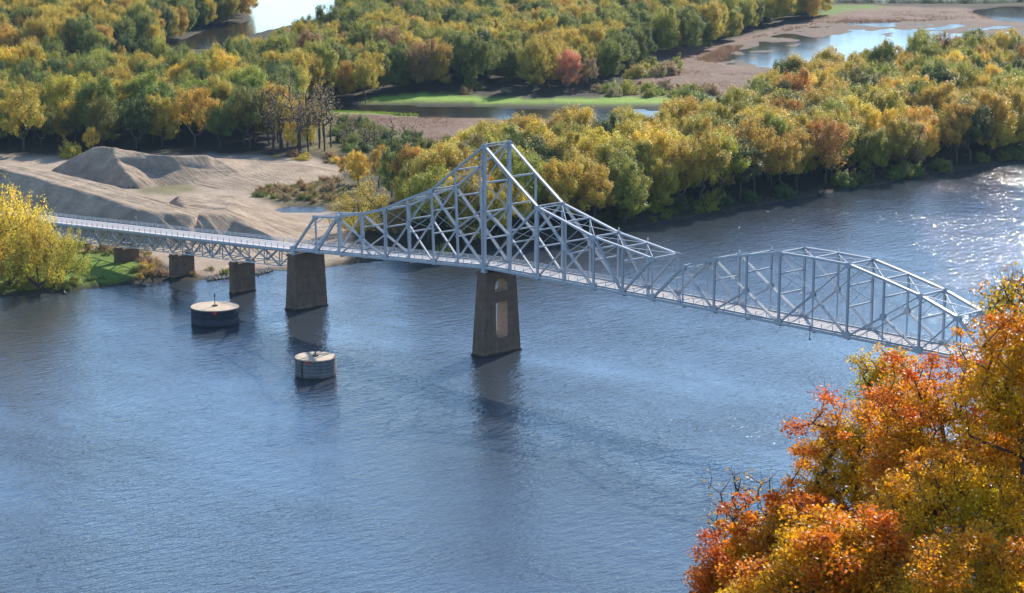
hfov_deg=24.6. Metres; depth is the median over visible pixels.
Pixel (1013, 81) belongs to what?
autumn tree
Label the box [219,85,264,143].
autumn tree
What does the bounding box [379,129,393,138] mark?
shrub
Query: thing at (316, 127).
autumn tree
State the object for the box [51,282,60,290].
shrub
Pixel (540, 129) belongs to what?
autumn tree
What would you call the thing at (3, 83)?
autumn tree
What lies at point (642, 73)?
shrub
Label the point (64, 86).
autumn tree
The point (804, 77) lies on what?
autumn tree
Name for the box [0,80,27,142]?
autumn tree
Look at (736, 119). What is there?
autumn tree
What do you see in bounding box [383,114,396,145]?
bare tree
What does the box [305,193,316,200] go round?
shrub
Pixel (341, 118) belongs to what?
shrub
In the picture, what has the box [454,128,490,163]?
autumn tree
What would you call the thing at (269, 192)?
shrub
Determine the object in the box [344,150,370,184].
autumn tree
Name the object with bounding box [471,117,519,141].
autumn tree
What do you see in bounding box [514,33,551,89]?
autumn tree
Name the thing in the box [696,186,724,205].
shrub
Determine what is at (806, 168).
autumn tree
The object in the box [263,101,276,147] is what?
bare tree
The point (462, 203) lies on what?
autumn tree
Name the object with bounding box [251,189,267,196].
shrub
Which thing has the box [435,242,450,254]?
shrub
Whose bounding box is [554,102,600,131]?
autumn tree
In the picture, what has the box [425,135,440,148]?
shrub
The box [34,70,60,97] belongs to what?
autumn tree
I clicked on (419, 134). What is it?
shrub
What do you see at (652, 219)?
shrub
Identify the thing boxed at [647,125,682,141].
autumn tree
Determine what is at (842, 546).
maple tree
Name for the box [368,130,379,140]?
shrub
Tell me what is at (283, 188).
shrub
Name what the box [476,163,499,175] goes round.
autumn tree
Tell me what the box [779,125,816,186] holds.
autumn tree
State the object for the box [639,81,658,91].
shrub
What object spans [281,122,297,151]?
autumn tree
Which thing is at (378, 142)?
shrub
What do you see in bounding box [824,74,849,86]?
autumn tree
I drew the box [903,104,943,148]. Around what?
autumn tree
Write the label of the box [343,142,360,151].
shrub
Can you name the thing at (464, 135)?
autumn tree
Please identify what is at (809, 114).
autumn tree
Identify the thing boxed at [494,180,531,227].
autumn tree
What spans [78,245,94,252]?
shrub
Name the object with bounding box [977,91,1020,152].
autumn tree
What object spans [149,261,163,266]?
shrub
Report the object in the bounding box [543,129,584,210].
autumn tree
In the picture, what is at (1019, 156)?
shrub
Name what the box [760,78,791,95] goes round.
autumn tree
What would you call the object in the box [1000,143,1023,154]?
shrub
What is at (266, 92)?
bare tree
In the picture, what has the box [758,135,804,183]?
autumn tree
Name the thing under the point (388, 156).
autumn tree
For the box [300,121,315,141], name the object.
autumn tree
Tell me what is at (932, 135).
autumn tree
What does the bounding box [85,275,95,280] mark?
shrub
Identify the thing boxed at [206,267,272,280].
rubble
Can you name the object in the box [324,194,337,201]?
shrub
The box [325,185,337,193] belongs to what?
shrub
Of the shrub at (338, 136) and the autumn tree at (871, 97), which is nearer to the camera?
the autumn tree at (871, 97)
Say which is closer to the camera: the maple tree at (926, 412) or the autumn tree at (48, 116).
the maple tree at (926, 412)
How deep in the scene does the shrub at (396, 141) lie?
901.22 m
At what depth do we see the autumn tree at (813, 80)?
953.91 m
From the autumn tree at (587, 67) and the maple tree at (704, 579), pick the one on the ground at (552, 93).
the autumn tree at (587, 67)
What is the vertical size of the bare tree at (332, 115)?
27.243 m
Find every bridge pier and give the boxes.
[66,239,85,250]
[113,244,138,262]
[168,251,194,277]
[228,258,255,294]
[285,252,328,311]
[471,270,521,357]
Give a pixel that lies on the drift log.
(137, 284)
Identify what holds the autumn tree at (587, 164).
on the ground at (552, 93)
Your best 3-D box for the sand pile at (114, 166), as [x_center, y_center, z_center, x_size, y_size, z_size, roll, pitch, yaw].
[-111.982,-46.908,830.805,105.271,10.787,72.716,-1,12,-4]
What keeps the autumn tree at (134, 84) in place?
on the ground at (552, 93)
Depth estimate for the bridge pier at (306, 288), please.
612.89 m
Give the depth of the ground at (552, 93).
917.26 m
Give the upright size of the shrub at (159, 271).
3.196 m
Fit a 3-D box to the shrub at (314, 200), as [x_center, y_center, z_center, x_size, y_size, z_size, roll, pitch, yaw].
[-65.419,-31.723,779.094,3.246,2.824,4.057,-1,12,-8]
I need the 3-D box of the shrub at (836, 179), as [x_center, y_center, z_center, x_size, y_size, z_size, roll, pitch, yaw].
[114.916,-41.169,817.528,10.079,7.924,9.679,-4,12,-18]
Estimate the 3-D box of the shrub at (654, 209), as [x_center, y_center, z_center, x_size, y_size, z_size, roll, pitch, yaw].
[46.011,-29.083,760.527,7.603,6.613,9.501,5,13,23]
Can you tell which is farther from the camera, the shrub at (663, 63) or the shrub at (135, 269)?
the shrub at (663, 63)
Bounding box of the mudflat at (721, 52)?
[325,10,992,140]
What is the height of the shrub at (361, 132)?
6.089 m
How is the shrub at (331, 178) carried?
on the ground at (552, 93)
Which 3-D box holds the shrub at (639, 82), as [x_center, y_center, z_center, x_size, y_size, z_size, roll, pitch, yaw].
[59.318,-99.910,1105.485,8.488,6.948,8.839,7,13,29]
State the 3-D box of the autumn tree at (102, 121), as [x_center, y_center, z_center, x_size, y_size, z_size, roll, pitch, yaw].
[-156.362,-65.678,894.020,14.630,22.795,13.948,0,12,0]
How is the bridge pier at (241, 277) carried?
in the river
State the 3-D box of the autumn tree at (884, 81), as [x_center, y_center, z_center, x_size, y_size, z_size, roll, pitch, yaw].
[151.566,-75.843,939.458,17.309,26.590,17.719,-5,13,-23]
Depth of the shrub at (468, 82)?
1095.81 m
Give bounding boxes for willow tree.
[0,173,56,285]
[0,202,58,263]
[0,212,76,289]
[0,215,17,284]
[35,221,92,283]
[322,171,402,234]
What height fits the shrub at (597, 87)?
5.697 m
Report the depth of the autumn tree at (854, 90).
896.12 m
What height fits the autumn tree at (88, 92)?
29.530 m
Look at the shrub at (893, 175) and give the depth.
833.80 m
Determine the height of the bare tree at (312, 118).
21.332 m
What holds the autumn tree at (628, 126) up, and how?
on the ground at (552, 93)
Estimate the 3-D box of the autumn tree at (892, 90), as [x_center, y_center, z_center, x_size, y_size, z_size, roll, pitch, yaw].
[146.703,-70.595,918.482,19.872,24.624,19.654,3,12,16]
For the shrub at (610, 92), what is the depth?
1072.28 m
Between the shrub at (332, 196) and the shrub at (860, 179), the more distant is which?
the shrub at (860, 179)
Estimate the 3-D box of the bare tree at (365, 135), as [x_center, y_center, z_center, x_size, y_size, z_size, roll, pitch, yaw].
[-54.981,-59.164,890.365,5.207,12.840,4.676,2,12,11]
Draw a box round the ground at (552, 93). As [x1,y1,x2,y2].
[0,3,1023,296]
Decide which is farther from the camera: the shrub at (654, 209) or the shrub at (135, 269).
the shrub at (654, 209)
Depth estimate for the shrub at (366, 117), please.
969.18 m
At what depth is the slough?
1024.94 m
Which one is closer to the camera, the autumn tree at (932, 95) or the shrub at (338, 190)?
the shrub at (338, 190)
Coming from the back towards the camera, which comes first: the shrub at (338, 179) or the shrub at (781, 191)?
the shrub at (338, 179)
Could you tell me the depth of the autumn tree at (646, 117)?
848.48 m
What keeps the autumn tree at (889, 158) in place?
on the ground at (552, 93)
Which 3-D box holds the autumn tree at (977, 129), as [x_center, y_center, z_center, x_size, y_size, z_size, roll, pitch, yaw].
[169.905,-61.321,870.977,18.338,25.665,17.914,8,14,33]
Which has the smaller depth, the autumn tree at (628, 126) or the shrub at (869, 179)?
the autumn tree at (628, 126)
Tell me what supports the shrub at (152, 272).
on the ground at (552, 93)
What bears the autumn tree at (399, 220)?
on the ground at (552, 93)
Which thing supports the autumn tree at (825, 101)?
on the ground at (552, 93)
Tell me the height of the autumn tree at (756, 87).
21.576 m
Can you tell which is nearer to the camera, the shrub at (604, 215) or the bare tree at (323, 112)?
the shrub at (604, 215)
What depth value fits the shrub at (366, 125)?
951.80 m
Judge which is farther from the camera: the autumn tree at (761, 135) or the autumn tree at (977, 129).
the autumn tree at (977, 129)
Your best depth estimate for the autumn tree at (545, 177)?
734.60 m
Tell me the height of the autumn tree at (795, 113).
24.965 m
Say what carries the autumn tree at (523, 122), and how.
on the ground at (552, 93)
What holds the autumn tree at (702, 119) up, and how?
on the ground at (552, 93)
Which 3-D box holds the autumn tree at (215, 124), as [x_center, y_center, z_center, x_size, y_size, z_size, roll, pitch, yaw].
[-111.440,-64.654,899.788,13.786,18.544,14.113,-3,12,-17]
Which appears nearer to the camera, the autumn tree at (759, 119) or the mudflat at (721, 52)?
the autumn tree at (759, 119)
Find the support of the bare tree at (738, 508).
on the hillside
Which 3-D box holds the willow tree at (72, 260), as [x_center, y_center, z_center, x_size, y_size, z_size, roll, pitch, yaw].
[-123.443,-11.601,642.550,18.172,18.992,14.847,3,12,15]
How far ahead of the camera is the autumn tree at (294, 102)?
905.69 m
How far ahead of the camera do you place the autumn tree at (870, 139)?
834.76 m
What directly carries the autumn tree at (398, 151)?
on the ground at (552, 93)
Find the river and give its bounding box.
[0,0,1023,592]
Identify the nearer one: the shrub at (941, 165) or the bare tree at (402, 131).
the shrub at (941, 165)
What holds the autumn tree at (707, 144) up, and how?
on the ground at (552, 93)
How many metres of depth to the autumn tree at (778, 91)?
907.60 m
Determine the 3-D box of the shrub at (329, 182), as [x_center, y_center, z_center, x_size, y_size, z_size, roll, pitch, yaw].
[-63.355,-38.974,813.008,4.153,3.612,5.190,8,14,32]
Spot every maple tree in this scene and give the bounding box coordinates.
[681,522,759,592]
[709,550,852,592]
[712,474,873,586]
[751,492,962,592]
[771,372,938,530]
[834,336,1017,529]
[838,342,925,507]
[847,429,1023,592]
[862,517,1023,592]
[938,279,1023,537]
[960,414,1019,545]
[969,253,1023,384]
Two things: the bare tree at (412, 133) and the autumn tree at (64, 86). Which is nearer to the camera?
the bare tree at (412, 133)
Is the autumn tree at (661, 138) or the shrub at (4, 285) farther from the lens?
the autumn tree at (661, 138)
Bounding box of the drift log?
[129,281,145,285]
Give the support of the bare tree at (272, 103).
on the ground at (552, 93)
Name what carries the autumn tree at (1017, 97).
on the ground at (552, 93)
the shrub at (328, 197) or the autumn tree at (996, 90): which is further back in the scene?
the autumn tree at (996, 90)
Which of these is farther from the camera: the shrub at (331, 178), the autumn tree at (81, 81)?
the autumn tree at (81, 81)
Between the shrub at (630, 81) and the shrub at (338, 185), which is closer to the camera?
the shrub at (338, 185)
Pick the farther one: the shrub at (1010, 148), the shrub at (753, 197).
the shrub at (1010, 148)
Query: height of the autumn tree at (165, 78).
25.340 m
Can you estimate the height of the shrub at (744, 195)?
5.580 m
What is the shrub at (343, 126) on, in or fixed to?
on the ground at (552, 93)
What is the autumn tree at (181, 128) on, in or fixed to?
on the ground at (552, 93)
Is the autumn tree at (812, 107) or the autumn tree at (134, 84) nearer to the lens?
the autumn tree at (812, 107)
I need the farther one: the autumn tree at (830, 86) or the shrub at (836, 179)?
the autumn tree at (830, 86)
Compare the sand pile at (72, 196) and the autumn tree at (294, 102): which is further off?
the autumn tree at (294, 102)
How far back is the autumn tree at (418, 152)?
773.91 m
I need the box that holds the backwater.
[167,0,334,48]
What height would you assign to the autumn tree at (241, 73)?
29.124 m
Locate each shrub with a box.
[0,280,12,289]
[11,281,22,287]
[17,279,37,289]
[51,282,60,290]
[58,136,81,158]
[59,281,71,289]
[62,273,82,285]
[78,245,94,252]
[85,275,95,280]
[99,242,113,251]
[101,250,113,255]
[126,265,140,273]
[132,272,143,278]
[137,254,152,262]
[144,261,154,269]
[145,269,156,276]
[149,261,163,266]
[154,267,168,276]
[188,270,199,276]
[219,268,228,274]
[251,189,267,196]
[254,183,267,192]
[262,182,274,189]
[263,187,274,194]
[272,182,289,189]
[278,192,292,201]
[279,182,295,192]
[286,148,298,156]
[288,187,300,195]
[294,192,307,199]
[296,175,310,186]
[296,181,306,190]
[297,154,311,160]
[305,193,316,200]
[310,189,319,196]
[310,198,318,203]
[318,175,327,181]
[322,158,333,162]
[322,176,338,183]
[322,179,333,185]
[323,151,337,156]
[323,192,341,200]
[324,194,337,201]
[325,126,340,135]
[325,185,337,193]
[326,153,337,158]
[328,173,342,181]
[331,155,343,162]
[332,129,348,141]
[332,186,344,195]
[334,112,349,124]
[335,182,345,188]
[338,121,354,132]
[339,132,360,145]
[340,132,362,142]
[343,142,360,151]
[344,126,354,134]
[349,114,368,125]
[357,119,372,127]
[357,122,372,130]
[357,129,376,138]
[357,141,375,152]
[362,116,376,124]
[368,124,386,131]
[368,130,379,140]
[369,126,382,136]
[372,138,392,149]
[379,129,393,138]
[385,136,403,147]
[390,140,414,151]
[397,134,415,145]
[401,127,413,136]
[406,130,424,140]
[409,135,427,145]
[415,138,428,150]
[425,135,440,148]
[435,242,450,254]
[456,85,471,94]
[458,74,485,90]
[499,87,510,92]
[590,83,604,91]
[594,207,614,221]
[600,81,620,92]
[605,84,621,96]
[617,76,635,89]
[619,79,641,91]
[620,80,640,94]
[622,63,649,77]
[624,64,646,72]
[633,77,643,87]
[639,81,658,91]
[639,87,657,97]
[641,56,661,68]
[641,62,654,72]
[645,63,669,76]
[645,199,668,213]
[647,215,656,221]
[654,87,667,95]
[655,77,674,89]
[657,83,673,90]
[658,60,674,68]
[659,207,672,218]
[665,61,683,75]
[665,89,681,96]
[665,193,698,210]
[667,53,686,69]
[674,82,691,93]
[686,78,703,94]
[690,204,707,213]
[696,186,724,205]
[698,81,710,89]
[701,201,719,211]
[702,83,723,95]
[703,79,719,92]
[703,186,734,204]
[734,188,751,198]
[745,190,762,202]
[770,183,796,197]
[828,169,855,187]
[829,167,857,186]
[835,169,858,185]
[852,173,866,184]
[855,166,875,183]
[885,167,904,179]
[888,156,911,170]
[893,160,916,178]
[905,163,926,177]
[933,157,952,172]
[976,151,990,162]
[996,148,1014,161]
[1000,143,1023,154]
[1008,148,1023,159]
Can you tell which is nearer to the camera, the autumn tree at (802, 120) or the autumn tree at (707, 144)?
the autumn tree at (707, 144)
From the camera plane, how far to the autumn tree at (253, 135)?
924.76 m
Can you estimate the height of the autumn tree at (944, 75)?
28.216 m
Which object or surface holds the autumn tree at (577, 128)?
on the ground at (552, 93)
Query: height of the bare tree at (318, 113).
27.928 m
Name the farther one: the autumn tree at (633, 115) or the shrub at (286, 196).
the autumn tree at (633, 115)
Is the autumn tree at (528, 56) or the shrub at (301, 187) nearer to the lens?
the shrub at (301, 187)
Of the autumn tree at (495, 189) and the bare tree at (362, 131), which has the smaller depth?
the autumn tree at (495, 189)
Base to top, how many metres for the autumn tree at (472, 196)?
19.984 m
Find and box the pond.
[718,1,1023,67]
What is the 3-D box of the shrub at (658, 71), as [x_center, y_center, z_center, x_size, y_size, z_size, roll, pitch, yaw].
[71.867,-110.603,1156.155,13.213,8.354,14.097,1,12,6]
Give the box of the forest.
[0,0,1023,100]
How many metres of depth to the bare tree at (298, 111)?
902.75 m
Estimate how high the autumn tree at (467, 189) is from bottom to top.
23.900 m
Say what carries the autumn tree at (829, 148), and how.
on the ground at (552, 93)
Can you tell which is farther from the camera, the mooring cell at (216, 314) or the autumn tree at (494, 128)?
the autumn tree at (494, 128)
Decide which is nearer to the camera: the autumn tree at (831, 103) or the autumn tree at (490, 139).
the autumn tree at (490, 139)
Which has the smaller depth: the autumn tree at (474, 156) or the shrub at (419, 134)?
the autumn tree at (474, 156)
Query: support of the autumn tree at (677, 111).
on the ground at (552, 93)
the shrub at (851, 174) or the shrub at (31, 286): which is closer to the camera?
the shrub at (31, 286)
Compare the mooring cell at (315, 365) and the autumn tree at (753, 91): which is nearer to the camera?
the mooring cell at (315, 365)
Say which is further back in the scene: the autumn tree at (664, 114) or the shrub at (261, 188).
the autumn tree at (664, 114)
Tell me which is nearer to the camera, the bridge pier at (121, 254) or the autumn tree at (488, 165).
the bridge pier at (121, 254)
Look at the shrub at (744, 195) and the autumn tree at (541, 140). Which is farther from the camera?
the shrub at (744, 195)
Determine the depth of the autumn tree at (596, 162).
746.59 m
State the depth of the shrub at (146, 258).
673.00 m
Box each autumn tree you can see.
[0,76,10,117]
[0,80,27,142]
[0,83,46,150]
[0,106,6,138]
[10,73,45,134]
[17,66,47,90]
[20,98,46,137]
[24,104,55,145]
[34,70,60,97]
[34,71,81,137]
[42,96,72,141]
[59,103,83,143]
[70,85,100,131]
[71,69,108,101]
[73,73,121,144]
[81,94,119,145]
[82,127,100,148]
[95,78,130,134]
[98,63,134,84]
[105,100,126,139]
[117,95,155,148]
[118,67,161,135]
[132,73,172,88]
[134,90,163,143]
[135,79,176,140]
[142,92,180,145]
[164,88,196,142]
[168,85,222,146]
[170,76,220,137]
[204,73,235,136]
[204,105,238,148]
[207,99,231,135]
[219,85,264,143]
[224,63,267,127]
[225,85,271,147]
[228,82,270,139]
[236,67,267,131]
[253,78,296,135]
[264,72,296,134]
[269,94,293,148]
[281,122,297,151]
[287,98,307,135]
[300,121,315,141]
[302,101,322,142]
[336,156,349,174]
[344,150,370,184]
[350,59,378,102]
[364,143,387,186]
[376,146,399,196]
[387,141,422,192]
[387,208,406,239]
[390,142,414,190]
[391,153,428,213]
[392,176,419,220]
[400,162,451,242]
[408,139,462,205]
[409,145,438,160]
[418,190,447,238]
[424,140,470,173]
[431,133,475,151]
[432,133,451,147]
[432,145,487,183]
[434,172,469,236]
[442,171,492,245]
[444,173,479,238]
[445,122,482,148]
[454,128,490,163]
[460,180,499,240]
[466,144,479,167]
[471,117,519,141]
[471,128,515,165]
[474,152,493,170]
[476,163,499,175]
[476,173,506,227]
[477,118,510,128]
[478,190,514,241]
[481,166,512,226]
[489,137,534,215]
[490,143,549,230]
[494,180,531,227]
[499,111,541,133]
[499,130,562,202]
[502,122,541,144]
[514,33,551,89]
[515,152,572,222]
[517,117,558,144]
[525,134,557,158]
[531,157,562,217]
[537,110,574,133]
[539,156,584,228]
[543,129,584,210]
[548,119,585,138]
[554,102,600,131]
[555,49,581,89]
[557,146,598,222]
[569,152,605,217]
[572,126,630,205]
[573,125,594,136]
[573,163,616,228]
[581,57,597,88]
[582,137,637,211]
[587,110,623,139]
[597,152,653,221]
[602,148,640,215]
[605,101,643,125]
[605,134,659,199]
[607,114,655,142]
[621,108,652,123]
[626,123,680,204]
[638,158,679,211]
[643,117,672,139]
[646,95,704,124]
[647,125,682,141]
[650,108,678,126]
[652,115,697,141]
[658,133,693,201]
[660,142,704,203]
[664,127,694,195]
[667,94,702,117]
[670,85,714,110]
[670,129,731,204]
[677,108,720,183]
[688,125,707,192]
[690,95,733,119]
[692,114,738,191]
[697,127,751,194]
[709,113,751,187]
[714,92,727,103]
[720,90,754,120]
[720,137,767,199]
[722,82,769,106]
[723,87,769,108]
[731,111,765,180]
[736,102,769,117]
[736,115,782,191]
[740,74,772,91]
[740,83,765,95]
[750,109,791,181]
[755,106,797,178]
[757,138,784,186]
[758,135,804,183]
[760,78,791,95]
[766,71,790,88]
[766,85,805,102]
[766,88,814,112]
[767,94,803,113]
[767,102,798,117]
[773,64,812,96]
[778,122,818,181]
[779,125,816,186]
[781,108,803,172]
[789,106,837,176]
[797,72,817,90]
[797,107,823,122]
[802,86,835,108]
[805,103,826,111]
[805,115,853,183]
[808,79,848,100]
[809,70,851,93]
[811,92,860,166]
[812,104,858,178]
[819,89,848,107]
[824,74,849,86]
[824,85,865,100]
[830,113,865,172]
[836,92,879,164]
[837,90,885,117]
[839,78,875,95]
[839,105,870,170]
[845,65,881,90]
[856,89,886,106]
[857,126,892,174]
[865,79,910,149]
[865,104,903,167]
[874,71,892,83]
[877,75,906,90]
[880,84,903,95]
[882,77,907,89]
[882,113,907,163]
[885,116,926,159]
[886,71,929,104]
[887,119,927,162]
[894,78,930,105]
[899,87,924,110]
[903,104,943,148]
[910,119,940,164]
[918,77,957,145]
[922,105,943,149]
[927,63,961,92]
[927,77,944,110]
[935,92,978,149]
[935,101,977,157]
[936,98,975,162]
[937,90,965,151]
[946,97,994,162]
[954,87,979,101]
[970,87,1018,156]
[974,82,1015,146]
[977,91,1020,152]
[981,64,1023,91]
[988,71,1023,95]
[998,84,1023,147]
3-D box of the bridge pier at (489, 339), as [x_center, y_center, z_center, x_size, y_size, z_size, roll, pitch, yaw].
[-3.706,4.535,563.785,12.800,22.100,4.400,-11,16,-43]
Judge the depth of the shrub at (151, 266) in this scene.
661.52 m
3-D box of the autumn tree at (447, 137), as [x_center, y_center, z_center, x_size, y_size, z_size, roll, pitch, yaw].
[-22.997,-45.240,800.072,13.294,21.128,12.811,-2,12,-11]
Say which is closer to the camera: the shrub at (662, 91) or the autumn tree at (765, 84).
the autumn tree at (765, 84)
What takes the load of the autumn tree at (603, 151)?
on the ground at (552, 93)
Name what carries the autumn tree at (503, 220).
on the ground at (552, 93)
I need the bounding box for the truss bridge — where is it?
[290,140,1020,364]
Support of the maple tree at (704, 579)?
on the hillside
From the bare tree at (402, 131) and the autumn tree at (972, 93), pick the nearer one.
the bare tree at (402, 131)
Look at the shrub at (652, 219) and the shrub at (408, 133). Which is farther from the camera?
the shrub at (408, 133)
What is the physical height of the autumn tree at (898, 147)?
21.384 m
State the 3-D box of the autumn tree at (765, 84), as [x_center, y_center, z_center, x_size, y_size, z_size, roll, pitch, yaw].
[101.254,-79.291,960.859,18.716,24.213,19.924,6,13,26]
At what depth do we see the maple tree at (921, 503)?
84.87 m
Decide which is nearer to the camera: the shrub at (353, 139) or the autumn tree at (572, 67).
the shrub at (353, 139)
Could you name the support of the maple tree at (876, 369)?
on the hillside
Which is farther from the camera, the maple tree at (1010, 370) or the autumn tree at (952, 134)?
the autumn tree at (952, 134)
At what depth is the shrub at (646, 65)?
1171.19 m
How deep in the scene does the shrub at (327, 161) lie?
863.72 m
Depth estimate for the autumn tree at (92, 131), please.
885.28 m
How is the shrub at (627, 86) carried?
on the ground at (552, 93)
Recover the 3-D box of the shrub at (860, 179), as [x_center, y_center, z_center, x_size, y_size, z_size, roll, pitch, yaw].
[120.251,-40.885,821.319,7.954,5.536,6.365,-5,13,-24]
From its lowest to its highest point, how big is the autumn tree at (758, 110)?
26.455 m
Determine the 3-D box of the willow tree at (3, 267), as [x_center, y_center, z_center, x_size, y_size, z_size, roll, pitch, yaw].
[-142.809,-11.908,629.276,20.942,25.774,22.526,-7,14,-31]
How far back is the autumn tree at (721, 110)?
859.80 m
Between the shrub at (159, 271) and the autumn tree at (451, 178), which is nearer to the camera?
the shrub at (159, 271)
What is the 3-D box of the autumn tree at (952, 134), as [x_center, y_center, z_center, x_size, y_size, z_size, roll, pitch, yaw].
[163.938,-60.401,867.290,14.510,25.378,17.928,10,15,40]
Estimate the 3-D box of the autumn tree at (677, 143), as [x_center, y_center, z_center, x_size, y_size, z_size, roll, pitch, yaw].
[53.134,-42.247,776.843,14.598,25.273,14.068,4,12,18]
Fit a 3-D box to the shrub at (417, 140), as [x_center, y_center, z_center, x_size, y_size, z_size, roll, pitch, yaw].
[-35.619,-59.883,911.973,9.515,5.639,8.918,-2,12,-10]
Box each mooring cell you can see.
[191,293,238,327]
[295,342,336,379]
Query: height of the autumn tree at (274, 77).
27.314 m
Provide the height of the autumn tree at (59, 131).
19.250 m
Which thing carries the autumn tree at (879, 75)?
on the ground at (552, 93)
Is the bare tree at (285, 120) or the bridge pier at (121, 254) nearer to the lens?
the bridge pier at (121, 254)
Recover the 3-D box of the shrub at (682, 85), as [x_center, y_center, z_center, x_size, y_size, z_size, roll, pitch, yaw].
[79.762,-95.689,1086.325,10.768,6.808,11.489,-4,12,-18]
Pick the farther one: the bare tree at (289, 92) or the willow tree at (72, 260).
the bare tree at (289, 92)
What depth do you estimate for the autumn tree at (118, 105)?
922.13 m
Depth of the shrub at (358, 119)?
967.82 m
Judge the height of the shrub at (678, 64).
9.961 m
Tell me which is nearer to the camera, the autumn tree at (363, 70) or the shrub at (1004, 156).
the shrub at (1004, 156)
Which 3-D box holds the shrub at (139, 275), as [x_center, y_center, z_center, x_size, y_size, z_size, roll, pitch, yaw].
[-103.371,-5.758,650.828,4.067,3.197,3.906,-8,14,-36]
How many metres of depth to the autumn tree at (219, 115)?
922.03 m
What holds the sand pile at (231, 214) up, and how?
on the ground at (552, 93)
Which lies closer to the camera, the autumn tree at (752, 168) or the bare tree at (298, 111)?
the autumn tree at (752, 168)
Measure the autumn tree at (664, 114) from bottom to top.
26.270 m
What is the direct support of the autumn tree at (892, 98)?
on the ground at (552, 93)
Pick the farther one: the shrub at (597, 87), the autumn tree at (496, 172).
the shrub at (597, 87)
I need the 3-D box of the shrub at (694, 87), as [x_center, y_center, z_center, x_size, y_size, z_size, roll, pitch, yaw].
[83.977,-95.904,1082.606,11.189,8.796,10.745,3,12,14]
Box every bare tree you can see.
[259,84,275,145]
[260,99,281,152]
[263,84,292,149]
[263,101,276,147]
[264,77,287,142]
[272,88,299,151]
[275,91,293,148]
[280,78,300,144]
[289,100,305,150]
[290,102,311,153]
[291,89,311,146]
[292,85,317,151]
[304,95,318,145]
[309,84,334,147]
[310,82,328,140]
[310,87,338,150]
[315,74,333,141]
[318,85,342,146]
[340,127,348,150]
[344,117,353,133]
[347,120,357,131]
[356,124,369,144]
[361,125,370,151]
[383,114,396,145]
[397,124,406,138]
[408,122,415,145]
[690,461,785,544]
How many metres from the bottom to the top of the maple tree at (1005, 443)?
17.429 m
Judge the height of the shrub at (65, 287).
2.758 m
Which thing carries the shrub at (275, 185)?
on the ground at (552, 93)
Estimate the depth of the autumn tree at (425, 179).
700.32 m
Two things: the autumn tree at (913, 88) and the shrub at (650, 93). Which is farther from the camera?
the shrub at (650, 93)
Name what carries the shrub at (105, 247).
on the ground at (552, 93)
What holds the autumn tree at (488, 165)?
on the ground at (552, 93)
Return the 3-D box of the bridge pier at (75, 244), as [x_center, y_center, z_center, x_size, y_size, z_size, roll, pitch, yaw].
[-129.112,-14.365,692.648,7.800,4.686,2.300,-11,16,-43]
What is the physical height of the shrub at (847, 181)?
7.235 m
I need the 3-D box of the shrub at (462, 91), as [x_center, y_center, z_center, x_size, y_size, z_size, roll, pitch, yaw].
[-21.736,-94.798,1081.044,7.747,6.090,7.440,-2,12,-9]
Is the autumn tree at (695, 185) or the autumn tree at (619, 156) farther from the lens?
the autumn tree at (695, 185)
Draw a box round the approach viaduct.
[2,208,310,265]
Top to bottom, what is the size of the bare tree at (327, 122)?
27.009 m
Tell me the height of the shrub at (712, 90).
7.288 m
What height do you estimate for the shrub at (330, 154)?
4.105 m
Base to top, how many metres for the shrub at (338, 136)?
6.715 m
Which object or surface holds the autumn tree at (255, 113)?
on the ground at (552, 93)
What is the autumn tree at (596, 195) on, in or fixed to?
on the ground at (552, 93)
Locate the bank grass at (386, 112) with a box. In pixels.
[0,5,858,283]
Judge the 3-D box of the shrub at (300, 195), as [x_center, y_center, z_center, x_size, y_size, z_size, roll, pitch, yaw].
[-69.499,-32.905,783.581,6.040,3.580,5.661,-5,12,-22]
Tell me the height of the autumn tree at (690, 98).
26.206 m
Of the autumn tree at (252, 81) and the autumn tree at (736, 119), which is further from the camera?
the autumn tree at (252, 81)
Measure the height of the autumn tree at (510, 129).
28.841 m
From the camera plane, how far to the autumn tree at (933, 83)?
928.48 m
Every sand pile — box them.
[0,160,198,247]
[52,146,339,190]
[169,195,323,244]
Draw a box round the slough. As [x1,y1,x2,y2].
[319,105,661,121]
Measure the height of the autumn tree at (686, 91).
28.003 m
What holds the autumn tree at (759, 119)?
on the ground at (552, 93)
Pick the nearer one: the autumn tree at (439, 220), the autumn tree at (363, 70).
the autumn tree at (439, 220)
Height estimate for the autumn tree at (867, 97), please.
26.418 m
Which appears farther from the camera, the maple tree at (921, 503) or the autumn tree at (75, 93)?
the autumn tree at (75, 93)
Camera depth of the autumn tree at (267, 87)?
912.21 m
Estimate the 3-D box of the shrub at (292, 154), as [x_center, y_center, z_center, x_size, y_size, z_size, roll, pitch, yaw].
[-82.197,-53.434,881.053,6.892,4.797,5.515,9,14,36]
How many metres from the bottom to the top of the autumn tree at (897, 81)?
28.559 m
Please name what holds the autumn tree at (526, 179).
on the ground at (552, 93)
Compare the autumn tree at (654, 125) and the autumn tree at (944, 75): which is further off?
the autumn tree at (944, 75)
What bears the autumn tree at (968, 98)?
on the ground at (552, 93)
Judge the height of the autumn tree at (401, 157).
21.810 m
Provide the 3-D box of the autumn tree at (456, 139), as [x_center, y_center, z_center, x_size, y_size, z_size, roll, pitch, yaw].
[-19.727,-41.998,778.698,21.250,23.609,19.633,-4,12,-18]
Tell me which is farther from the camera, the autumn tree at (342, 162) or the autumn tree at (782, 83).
the autumn tree at (782, 83)
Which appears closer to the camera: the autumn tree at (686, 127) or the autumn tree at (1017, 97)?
the autumn tree at (686, 127)
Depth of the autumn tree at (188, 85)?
926.48 m

